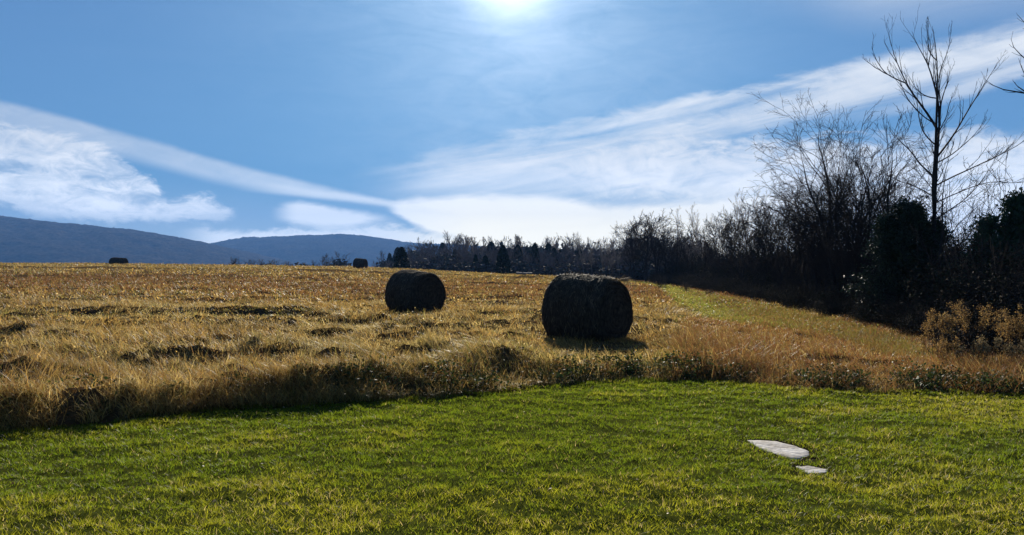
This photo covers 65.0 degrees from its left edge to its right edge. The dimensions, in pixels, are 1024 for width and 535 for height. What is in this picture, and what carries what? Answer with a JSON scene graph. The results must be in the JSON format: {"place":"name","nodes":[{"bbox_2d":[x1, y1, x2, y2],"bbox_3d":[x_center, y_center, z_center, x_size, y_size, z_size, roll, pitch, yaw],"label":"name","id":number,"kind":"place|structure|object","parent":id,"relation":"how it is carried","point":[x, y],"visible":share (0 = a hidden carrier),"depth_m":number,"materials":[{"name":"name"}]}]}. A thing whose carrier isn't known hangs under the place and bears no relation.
{"place":"outdoors","nodes":[
{"label":"outdoors","id":0,"kind":"place"},
{"bbox_2d":[0,216,310,265],"bbox_3d":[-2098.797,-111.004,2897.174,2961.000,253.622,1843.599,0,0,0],"label":"hill","id":1,"kind":"structure","parent":0,"point":[22,240],"depth_m":2454.65,"materials":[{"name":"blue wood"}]},
{"bbox_2d":[210,234,523,266],"bbox_3d":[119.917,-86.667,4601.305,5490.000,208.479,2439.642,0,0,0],"label":"hill","id":2,"kind":"structure","parent":0,"point":[305,249],"depth_m":3867.07,"materials":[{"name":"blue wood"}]},
{"bbox_2d":[0,264,1023,534],"bbox_3d":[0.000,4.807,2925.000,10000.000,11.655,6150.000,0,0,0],"label":"ground","id":3,"kind":"structure","parent":0,"point":[506,504],"depth_m":6.99,"materials":[{"name":"green plant"}]},
{"bbox_2d":[353,258,367,267],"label":"hay bale","id":4,"kind":"object","parent":3,"relation":"on","point":[360,262],"visible":0.81,"depth_m":112.36,"materials":[{"name":"plant"}]},
{"bbox_2d":[392,247,409,268],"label":"conifer tree","id":5,"kind":"object","parent":3,"relation":"on","point":[402,254],"visible":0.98,"depth_m":131.51,"materials":[{"name":"green plant"}]},
{"bbox_2d":[384,268,446,313],"bbox_3d":[-3.208,0.879,27.013,1.607,1.740,1.882,0,0,45],"label":"hay bale","id":6,"kind":"object","parent":3,"relation":"on","point":[407,290],"visible":0.86,"depth_m":26.48,"materials":[{"name":"plant"}]},
{"bbox_2d":[227,226,720,279],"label":"wood","id":7,"kind":"object","parent":3,"relation":"on","point":[553,262],"visible":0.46,"depth_m":160.51,"materials":[{"name":"brown plant"}]},
{"bbox_2d":[492,245,512,273],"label":"conifer tree","id":8,"kind":"object","parent":3,"relation":"on","point":[503,257],"visible":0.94,"depth_m":129.50,"materials":[{"name":"green plant"}]},
{"bbox_2d":[0,261,1022,431],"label":"field grass","id":9,"kind":"structure","parent":3,"relation":"on","point":[248,395],"depth_m":15.02,"materials":[{"name":"brown plant"}]},
{"bbox_2d":[0,345,1023,415],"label":"edge weeds","id":10,"kind":"object","parent":3,"relation":"on","point":[628,364],"visible":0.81,"depth_m":10.61,"materials":[{"name":"brown plant"}]},
{"bbox_2d":[5,389,1019,534],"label":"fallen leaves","id":11,"kind":"object","parent":3,"relation":"on","point":[501,470],"visible":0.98,"depth_m":6.45,"materials":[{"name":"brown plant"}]},
{"bbox_2d":[540,272,633,340],"bbox_3d":[1.757,0.928,17.527,1.752,1.708,1.851,0,0,38],"label":"hay bale","id":12,"kind":"object","parent":3,"relation":"on","point":[585,305],"visible":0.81,"depth_m":17.07,"materials":[{"name":"plant"}]},
{"bbox_2d":[609,216,652,280],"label":"bare tree","id":13,"kind":"object","parent":3,"relation":"on","point":[630,241],"visible":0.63,"depth_m":98.12,"materials":[{"name":"brown plant"}]},
{"bbox_2d":[618,228,645,278],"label":"bare tree","id":14,"kind":"object","parent":3,"relation":"on","point":[625,260],"visible":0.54,"depth_m":101.40,"materials":[{"name":"brown plant"}]},
{"bbox_2d":[623,214,669,271],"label":"bare tree","id":15,"kind":"object","parent":3,"relation":"on","point":[648,229],"visible":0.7,"depth_m":85.95,"materials":[{"name":"brown plant"}]},
{"bbox_2d":[622,208,676,281],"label":"bare tree","id":16,"kind":"object","parent":3,"relation":"on","point":[644,244],"visible":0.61,"depth_m":91.60,"materials":[{"name":"brown plant"}]},
{"bbox_2d":[641,222,670,274],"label":"bare tree","id":17,"kind":"object","parent":3,"relation":"on","point":[656,255],"visible":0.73,"depth_m":84.62,"materials":[{"name":"brown plant"}]},
{"bbox_2d":[641,222,679,272],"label":"bare tree","id":18,"kind":"object","parent":3,"relation":"on","point":[664,238],"visible":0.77,"depth_m":81.24,"materials":[{"name":"brown plant"}]},
{"bbox_2d":[656,231,689,274],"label":"bare tree","id":19,"kind":"object","parent":3,"relation":"on","point":[672,244],"visible":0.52,"depth_m":77.57,"materials":[{"name":"brown plant"}]},
{"bbox_2d":[662,224,696,272],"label":"bare tree","id":20,"kind":"object","parent":3,"relation":"on","point":[675,252],"visible":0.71,"depth_m":74.12,"materials":[{"name":"brown plant"}]},
{"bbox_2d":[668,219,705,272],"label":"bare tree","id":21,"kind":"object","parent":3,"relation":"on","point":[688,251],"visible":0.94,"depth_m":69.10,"materials":[{"name":"brown plant"}]},
{"bbox_2d":[691,214,725,273],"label":"bare tree","id":22,"kind":"object","parent":3,"relation":"on","point":[708,253],"visible":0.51,"depth_m":58.22,"materials":[{"name":"brown plant"}]},
{"bbox_2d":[694,213,726,273],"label":"bare tree","id":23,"kind":"object","parent":3,"relation":"on","point":[703,230],"visible":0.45,"depth_m":61.07,"materials":[{"name":"brown plant"}]},
{"bbox_2d":[708,222,745,274],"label":"bare tree","id":24,"kind":"object","parent":3,"relation":"on","point":[726,248],"visible":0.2,"depth_m":52.06,"materials":[{"name":"brown plant"}]},
{"bbox_2d":[702,215,752,275],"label":"bare tree","id":25,"kind":"object","parent":3,"relation":"on","point":[711,240],"visible":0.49,"depth_m":54.94,"materials":[{"name":"brown plant"}]},
{"bbox_2d":[711,207,748,283],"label":"bare tree","id":26,"kind":"object","parent":3,"relation":"on","point":[730,239],"visible":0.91,"depth_m":44.50,"materials":[{"name":"brown plant"}]},
{"bbox_2d":[703,208,764,283],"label":"bare tree","id":27,"kind":"object","parent":3,"relation":"on","point":[734,252],"visible":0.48,"depth_m":46.42,"materials":[{"name":"brown plant"}]},
{"bbox_2d":[716,210,773,277],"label":"bare tree","id":28,"kind":"object","parent":3,"relation":"on","point":[724,232],"visible":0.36,"depth_m":49.98,"materials":[{"name":"brown plant"}]},
{"bbox_2d":[728,201,764,284],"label":"bare tree","id":29,"kind":"object","parent":3,"relation":"on","point":[746,235],"visible":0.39,"depth_m":44.11,"materials":[{"name":"brown plant"}]},
{"bbox_2d":[744,282,770,300],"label":"brush shrub","id":30,"kind":"object","parent":3,"relation":"on","point":[755,295],"visible":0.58,"depth_m":37.27,"materials":[{"name":"brown plant"}]},
{"bbox_2d":[734,203,789,286],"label":"bare tree","id":31,"kind":"object","parent":3,"relation":"on","point":[750,253],"visible":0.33,"depth_m":41.22,"materials":[{"name":"brown plant"}]},
{"bbox_2d":[753,217,787,284],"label":"sapling","id":32,"kind":"object","parent":3,"relation":"on","point":[772,245],"visible":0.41,"depth_m":36.45,"materials":[{"name":"brown plant"}]},
{"bbox_2d":[741,194,804,288],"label":"bare tree","id":33,"kind":"object","parent":3,"relation":"on","point":[765,229],"visible":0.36,"depth_m":40.56,"materials":[{"name":"brown plant"}]},
{"bbox_2d":[749,206,799,284],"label":"sapling","id":34,"kind":"object","parent":3,"relation":"on","point":[773,259],"visible":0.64,"depth_m":35.55,"materials":[{"name":"brown plant"}]},
{"bbox_2d":[747,440,808,459],"bbox_3d":[2.397,1.633,7.119,0.363,0.067,0.778,0,0,-13],"label":"flagstone","id":35,"kind":"object","parent":3,"relation":"on","point":[788,450],"visible":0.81,"depth_m":7.08,"materials":[{"name":"grey stone"}]},
{"bbox_2d":[760,276,795,303],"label":"brush shrub","id":36,"kind":"object","parent":3,"relation":"on","point":[771,298],"visible":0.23,"depth_m":34.00,"materials":[{"name":"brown plant"}]},
{"bbox_2d":[750,186,810,283],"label":"bare tree","id":37,"kind":"object","parent":3,"relation":"on","point":[775,230],"visible":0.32,"depth_m":37.84,"materials":[{"name":"brown plant"}]},
{"bbox_2d":[764,279,800,304],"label":"brush shrub","id":38,"kind":"object","parent":3,"relation":"on","point":[782,285],"visible":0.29,"depth_m":31.88,"materials":[{"name":"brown plant"}]},
{"bbox_2d":[756,197,814,289],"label":"bare tree","id":39,"kind":"object","parent":3,"relation":"on","point":[783,226],"visible":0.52,"depth_m":31.34,"materials":[{"name":"brown plant"}]},
{"bbox_2d":[765,181,807,288],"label":"sapling","id":40,"kind":"object","parent":3,"relation":"on","point":[789,226],"visible":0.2,"depth_m":32.35,"materials":[{"name":"brown plant"}]},
{"bbox_2d":[630,281,952,359],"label":"path grass","id":41,"kind":"structure","parent":3,"relation":"on","point":[875,338],"depth_m":23.04,"materials":[{"name":"plant"}]},
{"bbox_2d":[762,195,824,288],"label":"bare tree","id":42,"kind":"object","parent":3,"relation":"on","point":[803,271],"visible":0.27,"depth_m":31.44,"materials":[{"name":"brown plant"}]},
{"bbox_2d":[765,160,824,282],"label":"bare tree","id":43,"kind":"object","parent":3,"relation":"on","point":[793,197],"visible":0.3,"depth_m":32.25,"materials":[{"name":"brown plant"}]},
{"bbox_2d":[776,283,818,309],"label":"brush shrub","id":44,"kind":"object","parent":3,"relation":"on","point":[792,297],"visible":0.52,"depth_m":29.52,"materials":[{"name":"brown plant"}]},
{"bbox_2d":[775,281,822,306],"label":"brush shrub","id":45,"kind":"object","parent":3,"relation":"on","point":[798,290],"visible":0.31,"depth_m":30.73,"materials":[{"name":"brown plant"}]},
{"bbox_2d":[771,185,826,289],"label":"sapling","id":46,"kind":"object","parent":3,"relation":"on","point":[803,248],"visible":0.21,"depth_m":30.77,"materials":[{"name":"brown plant"}]},
{"bbox_2d":[734,192,872,285],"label":"sapling","id":47,"kind":"object","parent":3,"relation":"on","point":[758,226],"visible":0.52,"depth_m":33.34,"materials":[{"name":"brown plant"}]},
{"bbox_2d":[748,88,874,252],"bbox_3d":[10.718,-2.347,28.539,4.409,8.129,4.010,0,0,0],"label":"bare tree","id":48,"kind":"object","parent":3,"relation":"on","point":[820,150],"visible":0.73,"depth_m":28.66,"materials":[{"name":"brown plant"}]},
{"bbox_2d":[770,168,853,287],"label":"bare tree","id":49,"kind":"object","parent":3,"relation":"on","point":[800,231],"visible":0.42,"depth_m":29.89,"materials":[{"name":"brown plant"}]},
{"bbox_2d":[796,466,827,473],"bbox_3d":[2.395,1.632,6.376,0.231,0.068,0.260,0,0,0],"label":"flagstone","id":50,"kind":"object","parent":3,"relation":"on","point":[810,469],"visible":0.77,"depth_m":6.37,"materials":[{"name":"grey stone"}]},
{"bbox_2d":[795,287,829,311],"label":"brush shrub","id":51,"kind":"object","parent":3,"relation":"on","point":[809,304],"visible":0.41,"depth_m":27.73,"materials":[{"name":"brown plant"}]},
{"bbox_2d":[780,189,847,293],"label":"sapling","id":52,"kind":"object","parent":3,"relation":"on","point":[809,245],"visible":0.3,"depth_m":29.75,"materials":[{"name":"brown plant"}]},
{"bbox_2d":[779,178,848,292],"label":"sapling","id":53,"kind":"object","parent":3,"relation":"on","point":[803,274],"visible":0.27,"depth_m":29.59,"materials":[{"name":"brown plant"}]},
{"bbox_2d":[781,174,850,291],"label":"sapling","id":54,"kind":"object","parent":3,"relation":"on","point":[811,253],"visible":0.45,"depth_m":28.62,"materials":[{"name":"brown plant"}]},
{"bbox_2d":[739,117,900,303],"bbox_3d":[10.461,-1.634,27.606,5.026,6.707,3.811,0,0,0],"label":"bare tree","id":55,"kind":"object","parent":3,"relation":"on","point":[796,205],"visible":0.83,"depth_m":27.89,"materials":[{"name":"brown plant"}]},
{"bbox_2d":[787,171,852,292],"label":"sapling","id":56,"kind":"object","parent":3,"relation":"on","point":[814,221],"visible":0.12,"depth_m":29.68,"materials":[{"name":"brown plant"}]},
{"bbox_2d":[797,282,854,314],"bbox_3d":[10.646,1.036,26.584,2.026,1.210,2.083,0,0,-14],"label":"brush shrub","id":57,"kind":"object","parent":3,"relation":"on","point":[822,295],"visible":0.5,"depth_m":26.40,"materials":[{"name":"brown plant"}]},
{"bbox_2d":[793,216,862,299],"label":"sapling","id":58,"kind":"object","parent":3,"relation":"on","point":[831,253],"visible":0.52,"depth_m":24.64,"materials":[{"name":"brown plant"}]},
{"bbox_2d":[802,103,856,299],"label":"bare tree","id":59,"kind":"object","parent":3,"relation":"on","point":[837,184],"visible":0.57,"depth_m":27.39,"materials":[{"name":"brown plant"}]},
{"bbox_2d":[808,294,853,316],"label":"brush shrub","id":60,"kind":"object","parent":3,"relation":"on","point":[826,306],"visible":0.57,"depth_m":25.46,"materials":[{"name":"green plant"}]},
{"bbox_2d":[804,185,859,298],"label":"sapling","id":61,"kind":"object","parent":3,"relation":"on","point":[838,278],"visible":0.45,"depth_m":26.96,"materials":[{"name":"brown plant"}]},
{"bbox_2d":[775,184,898,305],"bbox_3d":[10.772,-0.489,26.502,2.600,4.411,5.218,0,0,-13],"label":"sapling","id":62,"kind":"object","parent":3,"relation":"on","point":[818,263],"visible":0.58,"depth_m":27.65,"materials":[{"name":"brown plant"}]},
{"bbox_2d":[658,314,1023,395],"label":"russet grass","id":63,"kind":"structure","parent":3,"relation":"on","point":[712,338],"depth_m":12.37,"materials":[{"name":"brown plant"}]},
{"bbox_2d":[806,171,875,304],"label":"sapling","id":64,"kind":"object","parent":3,"relation":"on","point":[857,227],"visible":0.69,"depth_m":23.51,"materials":[{"name":"brown plant"}]},
{"bbox_2d":[813,167,870,296],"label":"sapling","id":65,"kind":"object","parent":3,"relation":"on","point":[828,180],"visible":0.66,"depth_m":25.01,"materials":[{"name":"brown plant"}]},
{"bbox_2d":[812,163,879,277],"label":"sapling","id":66,"kind":"object","parent":3,"relation":"on","point":[851,199],"visible":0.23,"depth_m":26.35,"materials":[{"name":"brown plant"}]},
{"bbox_2d":[803,184,894,295],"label":"sapling","id":67,"kind":"object","parent":3,"relation":"on","point":[850,230],"visible":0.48,"depth_m":24.10,"materials":[{"name":"brown plant"}]},
{"bbox_2d":[819,164,885,261],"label":"bare tree","id":68,"kind":"object","parent":3,"relation":"on","point":[844,201],"visible":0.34,"depth_m":25.96,"materials":[{"name":"brown plant"}]},
{"bbox_2d":[814,137,898,291],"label":"bare tree","id":69,"kind":"object","parent":3,"relation":"on","point":[846,166],"visible":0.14,"depth_m":29.39,"materials":[{"name":"brown plant"}]},
{"bbox_2d":[813,145,900,276],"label":"bare tree","id":70,"kind":"object","parent":3,"relation":"on","point":[833,215],"visible":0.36,"depth_m":26.05,"materials":[{"name":"brown plant"}]},
{"bbox_2d":[801,183,918,290],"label":"sapling","id":71,"kind":"object","parent":3,"relation":"on","point":[846,220],"visible":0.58,"depth_m":24.85,"materials":[{"name":"brown plant"}]},
{"bbox_2d":[814,130,915,296],"bbox_3d":[11.383,-1.475,26.366,2.223,6.398,2.893,0,0,-43],"label":"bare tree","id":72,"kind":"object","parent":3,"relation":"on","point":[867,164],"visible":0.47,"depth_m":26.12,"materials":[{"name":"brown plant"}]},
{"bbox_2d":[841,178,899,269],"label":"sapling","id":73,"kind":"object","parent":3,"relation":"on","point":[874,205],"visible":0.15,"depth_m":23.65,"materials":[{"name":"brown plant"}]},
{"bbox_2d":[840,279,903,325],"bbox_3d":[9.862,0.958,21.788,2.035,1.375,2.002,0,0,-40],"label":"brush shrub","id":74,"kind":"object","parent":3,"relation":"on","point":[868,315],"visible":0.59,"depth_m":21.59,"materials":[{"name":"brown plant"}]},
{"bbox_2d":[816,181,940,291],"bbox_3d":[11.433,-0.412,24.581,5.031,4.253,2.506,0,0,-27],"label":"sapling","id":75,"kind":"object","parent":3,"relation":"on","point":[856,230],"visible":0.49,"depth_m":23.70,"materials":[{"name":"brown plant"}]},
{"bbox_2d":[807,95,961,294],"bbox_3d":[11.426,-1.876,24.994,4.564,7.203,2.445,0,0,28],"label":"bare tree","id":76,"kind":"object","parent":3,"relation":"on","point":[857,161],"visible":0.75,"depth_m":25.30,"materials":[{"name":"brown plant"}]},
{"bbox_2d":[852,170,930,239],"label":"sapling","id":77,"kind":"object","parent":3,"relation":"on","point":[905,189],"visible":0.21,"depth_m":24.53,"materials":[{"name":"brown plant"}]},
{"bbox_2d":[852,147,931,297],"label":"bare tree","id":78,"kind":"object","parent":3,"relation":"on","point":[896,188],"visible":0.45,"depth_m":25.23,"materials":[{"name":"brown plant"}]},
{"bbox_2d":[847,103,939,217],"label":"bare tree","id":79,"kind":"object","parent":3,"relation":"on","point":[892,147],"visible":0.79,"depth_m":23.06,"materials":[{"name":"brown plant"}]},
{"bbox_2d":[867,295,923,330],"bbox_3d":[9.548,1.125,19.742,1.578,1.037,1.535,0,0,-29],"label":"brush shrub","id":80,"kind":"object","parent":3,"relation":"on","point":[896,311],"visible":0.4,"depth_m":19.74,"materials":[{"name":"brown plant"}]},
{"bbox_2d":[875,294,929,326],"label":"brush shrub","id":81,"kind":"object","parent":3,"relation":"on","point":[889,308],"visible":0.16,"depth_m":20.77,"materials":[{"name":"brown plant"}]},
{"bbox_2d":[839,192,969,321],"bbox_3d":[10.928,-0.192,22.127,3.077,3.850,3.144,0,0,-43],"label":"cedar tree","id":82,"kind":"object","parent":3,"relation":"on","point":[889,233],"visible":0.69,"depth_m":21.76,"materials":[{"name":"green plant"}]},
{"bbox_2d":[852,236,956,307],"bbox_3d":[11.304,0.271,22.586,3.378,2.815,3.323,0,0,32],"label":"brush shrub","id":83,"kind":"object","parent":3,"relation":"on","point":[884,274],"visible":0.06,"depth_m":22.28,"materials":[{"name":"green plant"}]},
{"bbox_2d":[895,286,946,332],"bbox_3d":[9.846,1.029,18.794,1.706,1.187,1.735,0,0,12],"label":"brush shrub","id":84,"kind":"object","parent":3,"relation":"on","point":[919,311],"visible":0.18,"depth_m":18.82,"materials":[{"name":"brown plant"}]},
{"bbox_2d":[891,293,953,337],"bbox_3d":[9.257,1.109,17.823,1.634,1.066,1.608,0,0,21],"label":"brush shrub","id":85,"kind":"object","parent":3,"relation":"on","point":[913,331],"visible":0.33,"depth_m":17.97,"materials":[{"name":"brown plant"}]},
{"bbox_2d":[920,308,951,358],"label":"goldenrod plant","id":86,"kind":"object","parent":3,"relation":"on","point":[931,318],"visible":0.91,"depth_m":13.22,"materials":[{"name":"brown plant"}]},
{"bbox_2d":[917,333,960,360],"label":"goldenrod plant","id":87,"kind":"object","parent":3,"relation":"on","point":[941,345],"visible":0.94,"depth_m":12.43,"materials":[{"name":"brown plant"}]},
{"bbox_2d":[863,12,1023,283],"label":"bare tree","id":88,"kind":"object","parent":3,"relation":"on","point":[936,122],"visible":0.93,"depth_m":21.95,"materials":[{"name":"brown plant"}]},
{"bbox_2d":[920,196,970,269],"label":"sapling","id":89,"kind":"object","parent":3,"relation":"on","point":[952,228],"visible":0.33,"depth_m":23.17,"materials":[{"name":"brown plant"}]},
{"bbox_2d":[896,132,997,289],"bbox_3d":[11.542,-0.947,21.204,2.582,5.326,2.275,0,0,28],"label":"bare tree","id":90,"kind":"object","parent":3,"relation":"on","point":[942,226],"visible":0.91,"depth_m":21.09,"materials":[{"name":"brown plant"}]},
{"bbox_2d":[900,290,1006,353],"bbox_3d":[8.542,1.038,15.236,1.793,1.215,1.843,0,0,-41],"label":"brush shrub","id":91,"kind":"object","parent":3,"relation":"on","point":[975,316],"visible":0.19,"depth_m":15.12,"materials":[{"name":"brown plant"}]},
{"bbox_2d":[893,224,1023,336],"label":"brush shrub","id":92,"kind":"object","parent":3,"relation":"on","point":[932,279],"visible":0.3,"depth_m":18.45,"materials":[{"name":"brown plant"}]},
{"bbox_2d":[901,231,1023,340],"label":"brush shrub","id":93,"kind":"object","parent":3,"relation":"on","point":[957,279],"visible":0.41,"depth_m":17.09,"materials":[{"name":"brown plant"}]},
{"bbox_2d":[902,230,1023,347],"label":"brush shrub","id":94,"kind":"object","parent":3,"relation":"on","point":[1000,278],"visible":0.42,"depth_m":15.76,"materials":[{"name":"brown plant"}]},
{"bbox_2d":[952,339,991,364],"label":"goldenrod plant","id":95,"kind":"object","parent":3,"relation":"on","point":[977,346],"visible":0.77,"depth_m":12.16,"materials":[{"name":"brown plant"}]},
{"bbox_2d":[944,299,1002,356],"bbox_3d":[7.406,1.059,13.088,0.837,1.087,1.058,0,0,16],"label":"goldenrod plant","id":96,"kind":"object","parent":3,"relation":"on","point":[963,315],"visible":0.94,"depth_m":12.92,"materials":[{"name":"brown plant"}]},
{"bbox_2d":[925,310,1023,356],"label":"brush shrub","id":97,"kind":"object","parent":3,"relation":"on","point":[974,332],"visible":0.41,"depth_m":14.11,"materials":[{"name":"brown plant"}]},
{"bbox_2d":[932,187,1023,326],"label":"evergreen tree","id":98,"kind":"object","parent":3,"relation":"on","point":[1012,211],"visible":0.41,"depth_m":19.04,"materials":[{"name":"green plant"}]},
{"bbox_2d":[957,183,998,255],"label":"bare tree","id":99,"kind":"object","parent":3,"relation":"on","point":[983,204],"visible":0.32,"depth_m":22.92,"materials":[{"name":"brown plant"}]},
{"bbox_2d":[961,136,1022,231],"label":"bare tree","id":100,"kind":"object","parent":3,"relation":"on","point":[995,176],"visible":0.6,"depth_m":20.25,"materials":[{"name":"brown plant"}]},
{"bbox_2d":[970,261,1023,354],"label":"brush shrub","id":101,"kind":"object","parent":3,"relation":"on","point":[997,300],"visible":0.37,"depth_m":14.56,"materials":[{"name":"brown plant"}]},
{"bbox_2d":[976,334,1023,365],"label":"goldenrod plant","id":102,"kind":"object","parent":3,"relation":"on","point":[1006,349],"visible":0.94,"depth_m":11.89,"materials":[{"name":"brown plant"}]},
{"bbox_2d":[982,15,1023,93],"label":"bare tree","id":103,"kind":"object","parent":3,"relation":"on","point":[1012,91],"visible":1,"depth_m":16.10,"materials":[{"name":"brown plant"}]},
{"bbox_2d":[993,304,1023,357],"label":"goldenrod plant","id":104,"kind":"object","parent":3,"relation":"on","point":[1008,328],"visible":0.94,"depth_m":12.91,"materials":[{"name":"brown plant"}]},
{"bbox_2d":[1005,317,1023,354],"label":"goldenrod plant","id":105,"kind":"object","parent":3,"relation":"on","point":[1019,328],"visible":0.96,"depth_m":12.75,"materials":[{"name":"brown plant"}]},
{"bbox_2d":[0,376,1023,534],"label":"lawn grass","id":106,"kind":"structure","parent":0,"point":[35,431],"depth_m":6.57,"materials":[{"name":"green plant"}]},
{"bbox_2d":[0,0,1023,258],"label":"sky","id":107,"kind":"structure","parent":0,"point":[208,121],"materials":[{"name":"blue"}]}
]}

